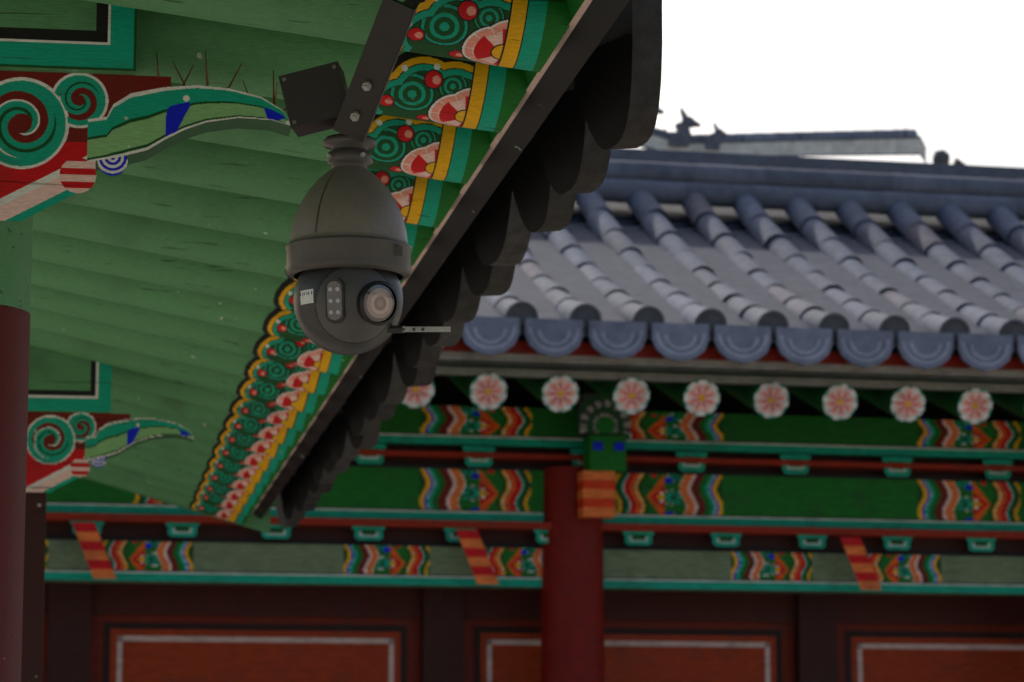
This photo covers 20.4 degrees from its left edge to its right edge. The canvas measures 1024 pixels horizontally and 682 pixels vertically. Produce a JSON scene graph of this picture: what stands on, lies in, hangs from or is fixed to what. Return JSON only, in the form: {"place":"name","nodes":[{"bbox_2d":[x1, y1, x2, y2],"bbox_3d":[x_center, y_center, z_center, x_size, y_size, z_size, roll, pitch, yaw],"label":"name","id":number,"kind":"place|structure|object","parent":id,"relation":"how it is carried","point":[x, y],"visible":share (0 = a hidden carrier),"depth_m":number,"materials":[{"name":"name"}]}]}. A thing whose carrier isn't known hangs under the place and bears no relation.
{"place":"outdoors","nodes":[
{"label":"outdoors","id":0,"kind":"place"},
{"bbox_2d":[634,0,1023,167],"label":"sky","id":1,"kind":"structure","parent":0,"point":[951,72],"materials":[{"name":"white"}]},
{"label":"ground","id":2,"kind":"structure","parent":0,"visible":0},
{"bbox_2d":[21,345,194,681],"bbox_3d":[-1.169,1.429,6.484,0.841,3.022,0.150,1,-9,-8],"label":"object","id":3,"kind":"object","parent":2,"relation":"on","point":[75,425],"visible":0.74,"depth_m":6.63,"materials":[{"name":"multicoloured wood"}]},
{"bbox_2d":[0,0,290,681],"bbox_3d":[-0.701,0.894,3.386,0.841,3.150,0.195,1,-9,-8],"label":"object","id":4,"kind":"object","parent":2,"relation":"on","point":[81,102],"visible":1,"depth_m":3.50,"materials":[{"name":"wood"}]},
{"bbox_2d":[156,51,285,110],"bbox_3d":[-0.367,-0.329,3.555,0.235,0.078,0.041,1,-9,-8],"label":"bird spikes","id":5,"kind":"object","parent":4,"relation":"on","point":[230,84],"visible":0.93,"depth_m":3.57,"materials":[{"name":"black metal"}]},
{"bbox_2d":[30,0,629,533],"bbox_3d":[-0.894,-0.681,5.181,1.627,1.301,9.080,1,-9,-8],"label":"roof eaves","id":6,"kind":"object","parent":4,"relation":"on","point":[164,284],"visible":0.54,"depth_m":4.61,"materials":[{"name":"green wood"}]},
{"bbox_2d":[278,0,450,354],"bbox_3d":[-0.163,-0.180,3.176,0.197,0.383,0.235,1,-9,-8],"label":"security camera","id":7,"kind":"object","parent":6,"relation":"hanging from","point":[348,232],"visible":0.98,"depth_m":3.16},
{"bbox_2d":[327,281,395,322],"bbox_3d":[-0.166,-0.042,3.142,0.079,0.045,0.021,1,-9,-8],"label":"camera lenses","id":8,"kind":"object","parent":7,"relation":"attached to","point":[379,303],"visible":1,"depth_m":3.14,"materials":[{"name":"grey glass"}]},
{"bbox_2d":[275,0,661,527],"bbox_3d":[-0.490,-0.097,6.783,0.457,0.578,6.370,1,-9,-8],"label":"eave tiles","id":9,"kind":"object","parent":6,"relation":"on","point":[608,101],"visible":0.28,"depth_m":4.60,"materials":[{"name":"black tile"}]},
{"bbox_2d":[42,334,1023,681],"bbox_3d":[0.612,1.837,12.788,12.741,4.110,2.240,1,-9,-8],"label":"building facade","id":10,"kind":"structure","parent":2,"relation":"on","point":[520,510],"depth_m":13.12,"materials":[{"name":"wood"}]},
{"bbox_2d":[441,148,1023,371],"bbox_3d":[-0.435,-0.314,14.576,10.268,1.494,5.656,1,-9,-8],"label":"tiled roof","id":11,"kind":"structure","parent":10,"relation":"on","point":[679,256],"depth_m":13.70,"materials":[{"name":"grey tile"}]},
{"bbox_2d":[640,107,965,164],"bbox_3d":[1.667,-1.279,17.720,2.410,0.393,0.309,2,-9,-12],"label":"roof ridge","id":12,"kind":"structure","parent":11,"relation":"on","point":[906,141],"depth_m":17.64,"materials":[{"name":"ceramic"}]}
]}

